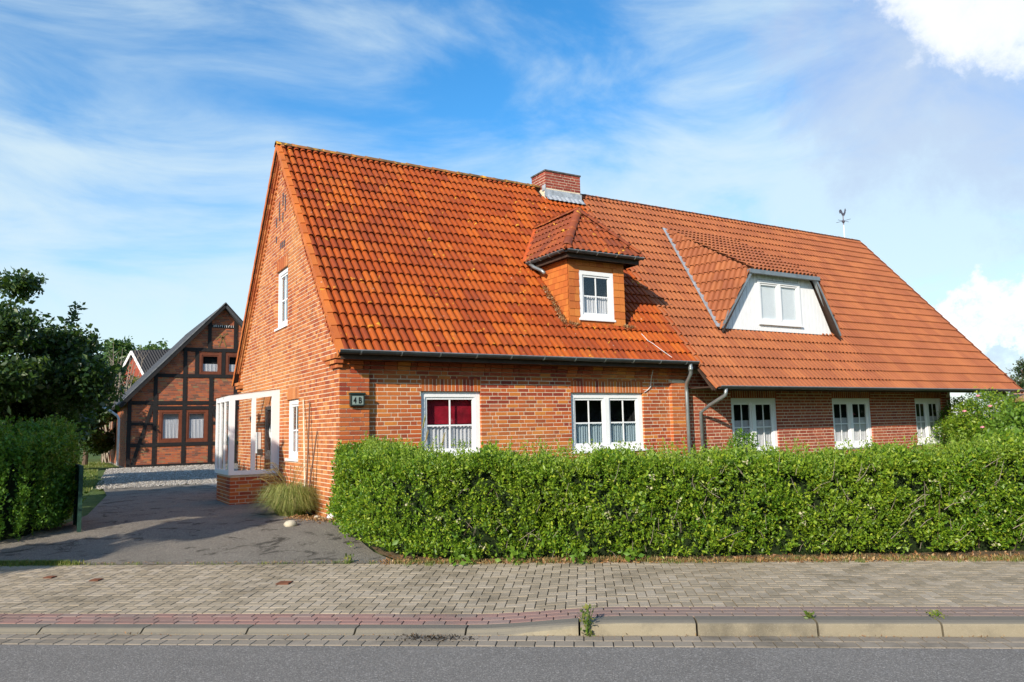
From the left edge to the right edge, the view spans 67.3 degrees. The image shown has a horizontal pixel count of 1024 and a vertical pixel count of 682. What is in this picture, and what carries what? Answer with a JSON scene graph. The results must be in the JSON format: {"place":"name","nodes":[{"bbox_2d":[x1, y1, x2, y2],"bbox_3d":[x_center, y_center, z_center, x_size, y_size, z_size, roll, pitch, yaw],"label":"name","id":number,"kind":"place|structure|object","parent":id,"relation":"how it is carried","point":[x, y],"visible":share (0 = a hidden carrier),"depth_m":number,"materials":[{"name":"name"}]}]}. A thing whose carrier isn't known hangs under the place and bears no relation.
{"place":"outdoors","nodes":[
{"label":"outdoors","id":0,"kind":"place"},
{"bbox_2d":[78,461,111,491],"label":"lawn grass","id":1,"kind":"structure","parent":0,"point":[90,468],"depth_m":31.52,"materials":[{"name":"green plant"}]},
{"bbox_2d":[95,463,237,488],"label":"gravel yard","id":2,"kind":"structure","parent":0,"point":[198,477],"depth_m":27.72,"materials":[{"name":"grey gravel"}]},
{"bbox_2d":[0,484,393,564],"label":"driveway","id":3,"kind":"structure","parent":0,"point":[181,524],"depth_m":11.93,"materials":[{"name":"grey asphalt"}]},
{"bbox_2d":[0,558,87,565],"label":"edge grass","id":4,"kind":"structure","parent":3,"relation":"on","point":[40,562],"depth_m":10.22,"materials":[{"name":"green plant"}]},
{"bbox_2d":[283,520,296,526],"bbox_3d":[-3.610,2.987,12.539,0.215,0.137,0.245,3,-7,-30],"label":"stone","id":5,"kind":"object","parent":3,"relation":"on","point":[290,523],"visible":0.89,"depth_m":12.46,"materials":[{"name":"white stone"}]},
{"bbox_2d":[343,553,353,562],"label":"weed","id":6,"kind":"object","parent":3,"relation":"on","point":[349,557],"visible":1,"depth_m":9.83,"materials":[{"name":"green plant"}]},
{"bbox_2d":[0,559,1023,648],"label":"sidewalk","id":7,"kind":"structure","parent":0,"point":[712,604],"depth_m":7.58,"materials":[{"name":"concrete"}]},
{"bbox_2d":[89,578,103,580],"bbox_3d":[-4.983,2.861,9.223,0.110,0.017,0.110,-2,-6,5],"label":"valve cover","id":8,"kind":"object","parent":7,"relation":"on","point":[96,579],"visible":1,"depth_m":9.19,"materials":[{"name":"metal"}]},
{"bbox_2d":[275,581,292,584],"bbox_3d":[-2.611,2.772,8.825,0.150,0.017,0.150,-2,-6,5],"label":"valve cover","id":9,"kind":"object","parent":7,"relation":"on","point":[284,583],"visible":1,"depth_m":8.78,"materials":[{"name":"metal"}]},
{"bbox_2d":[387,633,477,641],"bbox_3d":[-0.724,2.590,6.697,0.870,0.074,0.359,-2,-6,5],"label":"gutter debris","id":10,"kind":"object","parent":7,"relation":"on","point":[425,637],"visible":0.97,"depth_m":6.70,"materials":[{"name":"brown plant"}]},
{"bbox_2d":[0,554,1022,567],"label":"weed grass","id":11,"kind":"structure","parent":7,"relation":"on","point":[550,561],"depth_m":9.58,"materials":[{"name":"green plant"}]},
{"bbox_2d":[25,560,1004,637],"bbox_3d":[-0.829,2.703,8.312,13.972,0.195,3.173,-2,-6,5],"label":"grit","id":12,"kind":"object","parent":7,"relation":"on","point":[441,634],"visible":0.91,"depth_m":6.93,"materials":[{"name":"grey gravel"}]},
{"bbox_2d":[577,604,595,636],"bbox_3d":[0.662,2.423,6.692,0.181,0.288,0.188,3,-7,-30],"label":"weed","id":13,"kind":"object","parent":7,"relation":"on","point":[587,622],"visible":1,"depth_m":6.68,"materials":[{"name":"green plant"}]},
{"bbox_2d":[803,611,813,618],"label":"weed","id":14,"kind":"object","parent":7,"relation":"on","point":[808,614],"visible":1,"depth_m":6.66,"materials":[{"name":"green plant"}]},
{"bbox_2d":[916,609,947,618],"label":"weed","id":15,"kind":"object","parent":7,"relation":"on","point":[934,612],"visible":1,"depth_m":6.64,"materials":[{"name":"green plant"}]},
{"bbox_2d":[0,644,1023,681],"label":"road","id":16,"kind":"structure","parent":0,"point":[134,663],"depth_m":5.93,"materials":[{"name":"grey asphalt"}]},
{"bbox_2d":[0,0,1023,415],"label":"sky","id":17,"kind":"structure","parent":0,"point":[138,138],"materials":[{"name":"blue"}]},
{"bbox_2d":[42,420,985,635],"bbox_3d":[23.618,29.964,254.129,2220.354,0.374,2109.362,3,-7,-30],"label":"ground","id":18,"kind":"structure","parent":0,"point":[93,500],"depth_m":20.37,"materials":[{"name":"green plant"}]},
{"bbox_2d":[0,412,89,541],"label":"dark hedge","id":19,"kind":"object","parent":18,"relation":"on","point":[31,467],"visible":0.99,"depth_m":12.41,"materials":[{"name":"green plant"}]},
{"bbox_2d":[2,354,97,424],"bbox_3d":[-21.000,3.057,34.236,4.598,5.807,4.800,3,-7,-30],"label":"garden tree","id":20,"kind":"object","parent":18,"relation":"on","point":[93,417],"depth_m":34.98,"materials":[{"name":"green plant"}]},
{"bbox_2d":[0,267,128,448],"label":"garden tree","id":21,"kind":"object","parent":18,"relation":"on","point":[57,372],"visible":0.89,"depth_m":22.68,"materials":[{"name":"green plant"}]},
{"bbox_2d":[73,464,83,531],"bbox_3d":[-7.294,2.640,12.929,0.063,1.105,0.896,3,-8,-33],"label":"post","id":22,"kind":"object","parent":18,"relation":"on","point":[77,513],"depth_m":12.60,"materials":[{"name":"green metal"}]},
{"bbox_2d":[77,401,116,465],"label":"garden tree","id":23,"kind":"object","parent":18,"relation":"on","point":[99,441],"visible":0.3,"depth_m":41.29,"materials":[{"name":"green plant"}]},
{"bbox_2d":[101,358,135,460],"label":"broadleaf tree","id":24,"kind":"object","parent":18,"relation":"on","point":[123,376],"visible":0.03,"depth_m":50.15,"materials":[{"name":"green plant"}]},
{"bbox_2d":[100,342,147,462],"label":"bare tree","id":25,"kind":"object","parent":18,"relation":"on","point":[104,457],"visible":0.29,"depth_m":46.27,"materials":[{"name":"brown plant"}]},
{"bbox_2d":[98,336,168,364],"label":"broadleaf tree","id":26,"kind":"object","parent":18,"relation":"on","point":[127,346],"visible":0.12,"depth_m":68.11,"materials":[{"name":"green plant"}]},
{"bbox_2d":[118,349,169,383],"bbox_3d":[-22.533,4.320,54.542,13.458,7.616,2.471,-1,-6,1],"label":"red house","id":27,"kind":"structure","parent":18,"relation":"on","point":[151,358],"depth_m":54.77,"materials":[{"name":"black tile"}]},
{"bbox_2d":[102,302,242,467],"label":"half timbered house","id":28,"kind":"structure","parent":18,"relation":"on","point":[166,415],"depth_m":37.50,"materials":[{"name":"brick"}]},
{"bbox_2d":[215,389,279,504],"bbox_3d":[-5.958,2.434,17.213,1.080,2.660,1.660,3,-7,-30],"label":"glazed porch","id":29,"kind":"object","parent":18,"relation":"on","point":[234,487],"visible":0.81,"depth_m":16.60,"materials":[{"name":"brick"}]},
{"bbox_2d":[243,462,328,516],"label":"ornamental grass","id":30,"kind":"object","parent":18,"relation":"on","point":[292,498],"depth_m":13.97,"materials":[{"name":"green plant"}]},
{"bbox_2d":[232,141,703,517],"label":"semi detached house","id":31,"kind":"structure","parent":18,"relation":"on","point":[475,309],"depth_m":16.38,"materials":[{"name":"tile"}]},
{"bbox_2d":[255,432,260,452],"bbox_3d":[-6.065,2.424,18.356,0.076,0.500,0.300,3,-7,-30],"label":"meter box","id":32,"kind":"object","parent":31,"relation":"attached to","point":[258,440],"visible":0.71,"depth_m":18.24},
{"bbox_2d":[257,449,261,454],"bbox_3d":[-5.941,2.616,18.113,0.096,0.140,0.120,3,-7,-30],"label":"grey cover box","id":33,"kind":"object","parent":31,"relation":"attached to","point":[259,451],"visible":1,"depth_m":18.07,"materials":[{"name":"metal"}]},
{"bbox_2d":[303,399,305,486],"bbox_3d":[-3.970,2.163,14.705,0.035,2.121,0.866,1,-7,-18],"label":"garden cane","id":34,"kind":"object","parent":31,"relation":"attached to","point":[304,444],"visible":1,"depth_m":14.80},
{"bbox_2d":[305,402,309,508],"bbox_3d":[-3.847,2.167,14.496,0.033,2.056,0.467,-1,-6,-6],"label":"garden cane","id":35,"kind":"object","parent":31,"relation":"attached to","point":[308,447],"visible":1,"depth_m":14.52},
{"bbox_2d":[305,431,317,512],"bbox_3d":[-3.714,2.422,14.246,0.221,1.484,0.036,0,-7,-8],"label":"garden cane","id":36,"kind":"object","parent":31,"relation":"attached to","point":[312,464],"visible":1,"depth_m":14.25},
{"bbox_2d":[349,392,365,407],"bbox_3d":[-2.713,1.035,13.477,0.280,0.260,0.096,3,-7,-30],"label":"house number box","id":37,"kind":"object","parent":31,"relation":"attached to","point":[356,399],"visible":1,"depth_m":13.45,"materials":[{"name":"metal"}]},
{"bbox_2d":[642,334,670,391],"bbox_3d":[3.197,0.465,16.999,0.657,1.323,0.173,-4,-7,21],"label":"wire","id":38,"kind":"object","parent":31,"relation":"attached to","point":[652,371],"visible":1,"depth_m":17.04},
{"bbox_2d":[724,427,759,455],"bbox_3d":[5.172,2.630,17.154,1.055,1.409,1.000,3,-7,-30],"label":"round bush","id":39,"kind":"object","parent":18,"relation":"on","point":[740,437],"visible":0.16,"depth_m":17.10,"materials":[{"name":"green plant"}]},
{"bbox_2d":[580,193,1023,458],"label":"brick farmhouse","id":40,"kind":"object","parent":18,"relation":"on","point":[790,335],"visible":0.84,"depth_m":20.68,"materials":[{"name":"red brick"}]},
{"bbox_2d":[837,209,848,237],"bbox_3d":[12.124,-4.163,28.110,0.435,1.436,0.435,-3,-7,14],"label":"weathercock","id":41,"kind":"object","parent":40,"relation":"on","point":[843,221],"visible":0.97,"depth_m":28.12,"materials":[{"name":"metal"}]},
{"bbox_2d":[930,396,991,446],"bbox_3d":[13.145,2.709,22.448,2.002,2.234,1.890,3,-7,-30],"label":"lilac bush","id":42,"kind":"object","parent":18,"relation":"on","point":[941,417],"visible":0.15,"depth_m":22.34,"materials":[{"name":"green plant"}]},
{"bbox_2d":[931,386,1023,449],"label":"rose bush","id":43,"kind":"object","parent":18,"relation":"on","point":[974,420],"visible":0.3,"depth_m":21.28,"materials":[{"name":"green plant"}]},
{"bbox_2d":[975,399,1023,442],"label":"leafy bush","id":44,"kind":"object","parent":18,"relation":"on","point":[1016,419],"visible":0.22,"depth_m":18.91,"materials":[{"name":"green plant"}]},
{"bbox_2d":[982,357,1023,411],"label":"background tree","id":45,"kind":"object","parent":18,"relation":"on","point":[1019,369],"visible":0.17,"depth_m":33.19,"materials":[{"name":"green plant"}]},
{"bbox_2d":[335,519,1023,561],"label":"planting strip","id":46,"kind":"object","parent":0,"point":[396,555],"visible":0.19,"depth_m":9.59,"materials":[{"name":"soil"}]},
{"bbox_2d":[392,519,417,558],"bbox_3d":[-1.406,2.589,10.050,0.406,0.515,0.487,-4,-7,24],"label":"bramble","id":47,"kind":"object","parent":46,"relation":"on","point":[398,527],"visible":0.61,"depth_m":10.04,"materials":[{"name":"green plant"}]},
{"bbox_2d":[442,548,477,565],"bbox_3d":[-0.649,2.694,9.670,0.353,0.208,0.449,3,-7,-30],"label":"bramble","id":48,"kind":"object","parent":46,"relation":"on","point":[460,554],"visible":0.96,"depth_m":9.57,"materials":[{"name":"green plant"}]},
{"bbox_2d":[494,545,536,564],"bbox_3d":[0.042,2.676,9.578,0.442,0.296,0.501,3,-7,-30],"label":"bramble","id":49,"kind":"object","parent":46,"relation":"on","point":[520,554],"visible":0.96,"depth_m":9.57,"materials":[{"name":"green plant"}]},
{"bbox_2d":[562,547,597,563],"bbox_3d":[0.846,2.657,9.565,0.454,0.274,0.484,-2,-6,7],"label":"bramble","id":50,"kind":"object","parent":46,"relation":"on","point":[580,557],"visible":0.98,"depth_m":9.51,"materials":[{"name":"green plant"}]},
{"bbox_2d":[617,542,649,561],"bbox_3d":[1.491,2.641,9.518,0.390,0.306,0.367,-1,-6,-4],"label":"bramble","id":51,"kind":"object","parent":46,"relation":"on","point":[631,552],"visible":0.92,"depth_m":9.47,"materials":[{"name":"green plant"}]},
{"bbox_2d":[281,513,1023,564],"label":"leaf litter","id":52,"kind":"object","parent":46,"relation":"on","point":[323,519],"visible":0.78,"depth_m":9.48,"materials":[{"name":"brown plant"}]},
{"bbox_2d":[320,426,1023,558],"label":"privet hedge","id":53,"kind":"object","parent":46,"relation":"on","point":[490,500],"visible":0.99,"depth_m":9.73,"materials":[{"name":"green plant"}]},
{"bbox_2d":[421,415,445,453],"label":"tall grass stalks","id":54,"kind":"object","parent":53,"relation":"on","point":[427,434],"depth_m":11.57,"materials":[{"name":"beige plant"}]},
{"bbox_2d":[388,551,1023,564],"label":"verge grass","id":55,"kind":"structure","parent":46,"relation":"on","point":[599,558],"depth_m":9.44,"materials":[{"name":"green plant"}]},
{"bbox_2d":[1010,393,1023,407],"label":"garden shed","id":56,"kind":"structure","parent":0,"point":[1021,394],"depth_m":23.38,"materials":[{"name":"brick"}]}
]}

